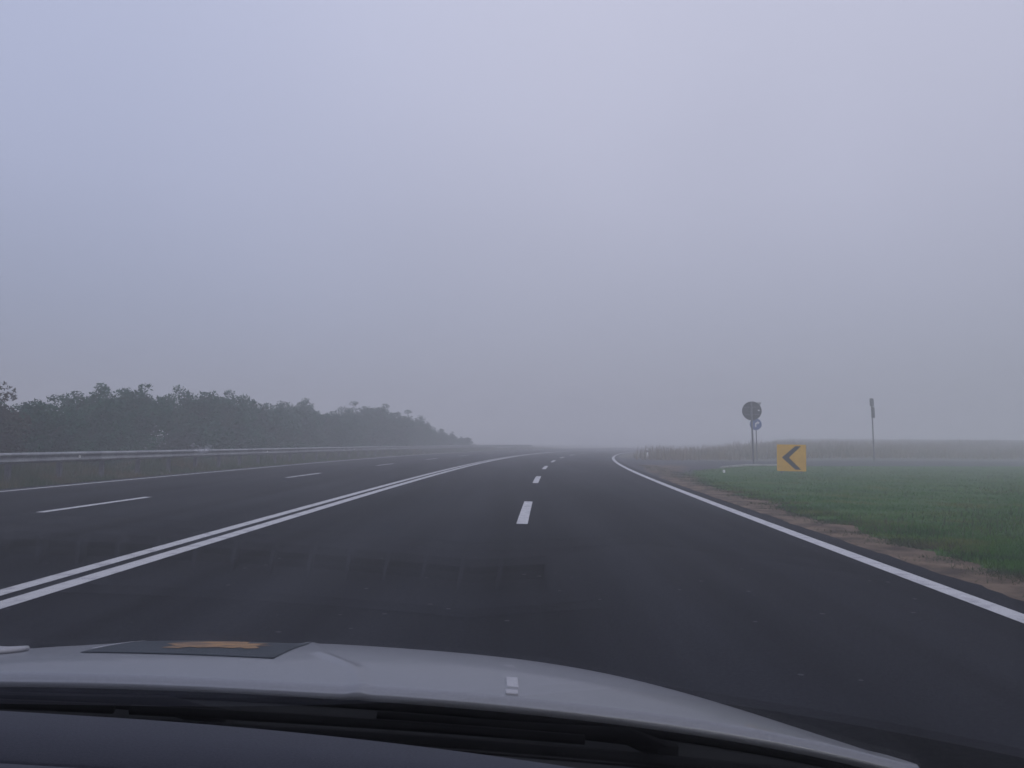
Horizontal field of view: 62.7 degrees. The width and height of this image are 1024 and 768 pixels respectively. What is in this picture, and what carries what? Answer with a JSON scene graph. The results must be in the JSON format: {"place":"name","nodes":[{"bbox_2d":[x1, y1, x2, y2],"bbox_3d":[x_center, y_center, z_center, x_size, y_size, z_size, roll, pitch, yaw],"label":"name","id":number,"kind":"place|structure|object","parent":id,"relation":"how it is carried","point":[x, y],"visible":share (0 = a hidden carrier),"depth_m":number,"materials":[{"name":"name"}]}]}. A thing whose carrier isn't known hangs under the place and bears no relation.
{"place":"outdoors","nodes":[
{"label":"outdoors","id":0,"kind":"place"},
{"bbox_2d":[0,447,1023,767],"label":"road","id":1,"kind":"structure","parent":0,"point":[600,561],"depth_m":6.91,"materials":[{"name":"grey asphalt"}]},
{"bbox_2d":[40,497,147,511],"bbox_3d":[-7.080,2.060,14.467,0.141,0.001,3.509,1,-4,2],"label":"lane marking","id":2,"kind":"object","parent":1,"relation":"on","point":[92,504],"visible":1,"depth_m":14.25,"materials":[{"name":"paint"}]},
{"bbox_2d":[0,449,616,595],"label":"line","id":3,"kind":"object","parent":1,"relation":"on","point":[66,574],"visible":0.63,"depth_m":8.94,"materials":[{"name":"paint"}]},
{"bbox_2d":[0,447,647,491],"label":"edge line","id":4,"kind":"object","parent":1,"relation":"on","point":[193,473],"visible":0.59,"depth_m":24.04,"materials":[{"name":"paint"}]},
{"bbox_2d":[0,448,658,608],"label":"line","id":5,"kind":"object","parent":1,"relation":"on","point":[46,590],"visible":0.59,"depth_m":8.34,"materials":[{"name":"paint"}]},
{"bbox_2d":[0,641,918,767],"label":"car","id":6,"kind":"object","parent":1,"relation":"on","point":[187,704],"visible":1,"depth_m":1.13,"materials":[{"name":"silver metal"}]},
{"bbox_2d":[516,501,531,523],"bbox_3d":[0.236,2.190,14.497,0.167,0.001,4.511,1,-4,2],"label":"lane marking","id":7,"kind":"object","parent":1,"relation":"on","point":[523,517],"visible":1,"depth_m":13.97,"materials":[{"name":"paint"}]},
{"bbox_2d":[533,476,540,482],"bbox_3d":[0.786,2.988,26.321,0.168,0.001,4.516,1,-4,3],"label":"lane marking","id":8,"kind":"object","parent":1,"relation":"on","point":[536,479],"visible":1,"depth_m":26.22,"materials":[{"name":"paint"}]},
{"bbox_2d":[612,451,1023,622],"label":"edge line","id":9,"kind":"object","parent":1,"relation":"on","point":[998,609],"visible":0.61,"depth_m":8.53,"materials":[{"name":"paint"}]},
{"bbox_2d":[0,0,1023,443],"label":"sky","id":10,"kind":"structure","parent":0,"point":[487,221],"materials":[{"name":"grey"}]},
{"bbox_2d":[37,438,1023,537],"bbox_3d":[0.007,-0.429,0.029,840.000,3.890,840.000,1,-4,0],"label":"ground","id":11,"kind":"structure","parent":0,"point":[579,446],"depth_m":196.16,"materials":[{"name":"green plant"}]},
{"bbox_2d":[0,381,34,466],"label":"tree","id":12,"kind":"object","parent":11,"relation":"on","point":[9,426],"visible":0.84,"depth_m":24.54,"materials":[{"name":"green plant"}]},
{"bbox_2d":[3,394,98,466],"bbox_3d":[-15.441,1.734,27.586,3.411,2.795,3.146,0,-4,16],"label":"tree","id":13,"kind":"object","parent":11,"relation":"on","point":[54,429],"visible":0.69,"depth_m":27.22,"materials":[{"name":"green plant"}]},
{"bbox_2d":[58,385,141,464],"bbox_3d":[-15.599,1.709,31.279,3.278,3.448,2.942,1,-4,-7],"label":"tree","id":14,"kind":"object","parent":11,"relation":"on","point":[102,419],"visible":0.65,"depth_m":30.91,"materials":[{"name":"green plant"}]},
{"bbox_2d":[87,383,176,461],"bbox_3d":[-15.548,1.810,34.310,3.639,3.762,3.838,4,-5,-41],"label":"tree","id":15,"kind":"object","parent":11,"relation":"on","point":[152,414],"visible":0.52,"depth_m":34.09,"materials":[{"name":"green plant"}]},
{"bbox_2d":[150,384,234,461],"bbox_3d":[-14.768,1.990,38.383,3.764,3.928,4.194,5,-5,-43],"label":"tree","id":16,"kind":"object","parent":11,"relation":"on","point":[193,420],"visible":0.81,"depth_m":37.69,"materials":[{"name":"green plant"}]},
{"bbox_2d":[206,390,267,458],"bbox_3d":[-14.391,2.243,42.492,4.124,4.013,4.471,3,-4,-25],"label":"tree","id":17,"kind":"object","parent":11,"relation":"on","point":[236,420],"visible":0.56,"depth_m":41.78,"materials":[{"name":"green plant"}]},
{"bbox_2d":[237,393,290,455],"bbox_3d":[-14.616,2.496,46.606,4.304,4.066,3.741,1,-4,-1],"label":"tree","id":18,"kind":"object","parent":11,"relation":"on","point":[268,421],"visible":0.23,"depth_m":46.58,"materials":[{"name":"green plant"}]},
{"bbox_2d":[0,445,531,482],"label":"guardrail","id":19,"kind":"object","parent":11,"relation":"on","point":[8,460],"visible":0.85,"depth_m":27.03,"materials":[{"name":"grey metal"}]},
{"bbox_2d":[0,446,561,488],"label":"verge grass","id":20,"kind":"structure","parent":11,"relation":"on","point":[35,474],"depth_m":28.59,"materials":[{"name":"green plant"}]},
{"bbox_2d":[258,400,306,456],"bbox_3d":[-14.363,2.852,50.518,4.063,3.850,3.646,-1,-4,30],"label":"tree","id":21,"kind":"object","parent":11,"relation":"on","point":[288,421],"visible":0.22,"depth_m":50.21,"materials":[{"name":"green plant"}]},
{"bbox_2d":[277,398,328,453],"bbox_3d":[-13.978,2.964,54.770,4.155,4.285,3.729,-2,-5,37],"label":"tree","id":22,"kind":"object","parent":11,"relation":"on","point":[304,412],"visible":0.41,"depth_m":54.23,"materials":[{"name":"green plant"}]},
{"bbox_2d":[310,409,362,451],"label":"tree","id":23,"kind":"object","parent":11,"relation":"on","point":[335,428],"visible":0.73,"depth_m":58.67,"materials":[{"name":"green plant"}]},
{"bbox_2d":[324,408,370,451],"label":"tree","id":24,"kind":"object","parent":11,"relation":"on","point":[357,430],"visible":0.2,"depth_m":63.61,"materials":[{"name":"green plant"}]},
{"bbox_2d":[337,401,395,450],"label":"tree","id":25,"kind":"object","parent":11,"relation":"on","point":[373,419],"visible":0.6,"depth_m":68.69,"materials":[{"name":"green plant"}]},
{"bbox_2d":[377,410,418,450],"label":"tree","id":26,"kind":"object","parent":11,"relation":"on","point":[398,424],"visible":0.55,"depth_m":73.49,"materials":[{"name":"green plant"}]},
{"bbox_2d":[400,416,415,449],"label":"tree","id":27,"kind":"object","parent":11,"relation":"on","point":[413,426],"visible":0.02,"depth_m":79.35,"materials":[{"name":"green plant"}]},
{"bbox_2d":[407,415,438,449],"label":"tree","id":28,"kind":"object","parent":11,"relation":"on","point":[422,432],"visible":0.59,"depth_m":83.70,"materials":[{"name":"green plant"}]},
{"bbox_2d":[428,428,449,449],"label":"tree","id":29,"kind":"object","parent":11,"relation":"on","point":[441,438],"visible":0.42,"depth_m":89.81,"materials":[{"name":"green plant"}]},
{"bbox_2d":[442,431,458,448],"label":"tree","id":30,"kind":"object","parent":11,"relation":"on","point":[452,439],"visible":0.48,"depth_m":95.62,"materials":[{"name":"green plant"}]},
{"bbox_2d":[455,436,475,448],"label":"tree","id":31,"kind":"object","parent":11,"relation":"on","point":[464,441],"visible":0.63,"depth_m":100.37,"materials":[{"name":"green plant"}]},
{"bbox_2d":[742,401,761,463],"bbox_3d":[14.351,3.116,50.053,1.134,4.167,0.160,-2,-5,17],"label":"round sign","id":32,"kind":"object","parent":11,"relation":"on","point":[751,410],"visible":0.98,"depth_m":50.16,"materials":[{"name":"grey metal"}]},
{"bbox_2d":[750,402,761,461],"bbox_3d":[16.830,3.479,57.913,0.820,4.500,0.112,-2,-4,16],"label":"direction sign","id":33,"kind":"object","parent":11,"relation":"on","point":[757,424],"visible":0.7,"depth_m":57.89,"materials":[{"name":"blue metal"}]},
{"bbox_2d":[777,444,805,473],"bbox_3d":[11.787,3.322,35.427,1.170,1.535,0.125,-1,-4,16],"label":"chevron sign","id":34,"kind":"object","parent":11,"relation":"on","point":[791,457],"visible":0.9,"depth_m":35.38,"materials":[{"name":"yellow metal"}]},
{"bbox_2d":[621,457,1023,461],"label":"gravel shoulder","id":35,"kind":"object","parent":11,"relation":"on","point":[889,459],"visible":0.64,"depth_m":66.67},
{"bbox_2d":[633,437,1023,460],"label":"dry grass","id":36,"kind":"structure","parent":11,"relation":"on","point":[901,449],"depth_m":80.01,"materials":[{"name":"beige plant"}]},
{"bbox_2d":[641,465,1023,600],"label":"soil strip","id":37,"kind":"object","parent":11,"relation":"on","point":[1014,591],"visible":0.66,"depth_m":10.37,"materials":[{"name":"brown soil"}]},
{"bbox_2d":[638,465,1023,597],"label":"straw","id":38,"kind":"object","parent":37,"relation":"on","point":[926,546],"visible":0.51,"depth_m":11.57,"materials":[{"name":"brown plant"}]},
{"bbox_2d":[869,398,874,461],"bbox_3d":[26.612,3.571,61.945,0.788,5.075,0.252,4,-5,-42],"label":"signpost","id":39,"kind":"object","parent":11,"relation":"on","point":[872,408],"visible":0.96,"depth_m":61.94,"materials":[{"name":"grey metal"}]},
{"bbox_2d":[619,457,717,476],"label":"side road","id":40,"kind":"structure","parent":0,"point":[635,463],"depth_m":47.81,"materials":[{"name":"grey asphalt"}]},
{"bbox_2d":[682,460,1023,467],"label":"side road","id":41,"kind":"structure","parent":0,"point":[717,464],"depth_m":58.19,"materials":[{"name":"grey asphalt"}]},
{"bbox_2d":[720,464,776,467],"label":"edge line","id":42,"kind":"structure","parent":41,"relation":"on","point":[729,466],"depth_m":46.57,"materials":[{"name":"paint"}]},
{"bbox_2d":[683,465,1023,574],"bbox_3d":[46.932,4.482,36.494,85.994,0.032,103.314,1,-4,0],"label":"lawn ground","id":43,"kind":"structure","parent":0,"point":[883,471],"depth_m":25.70,"materials":[{"name":"green plant"}]}
]}

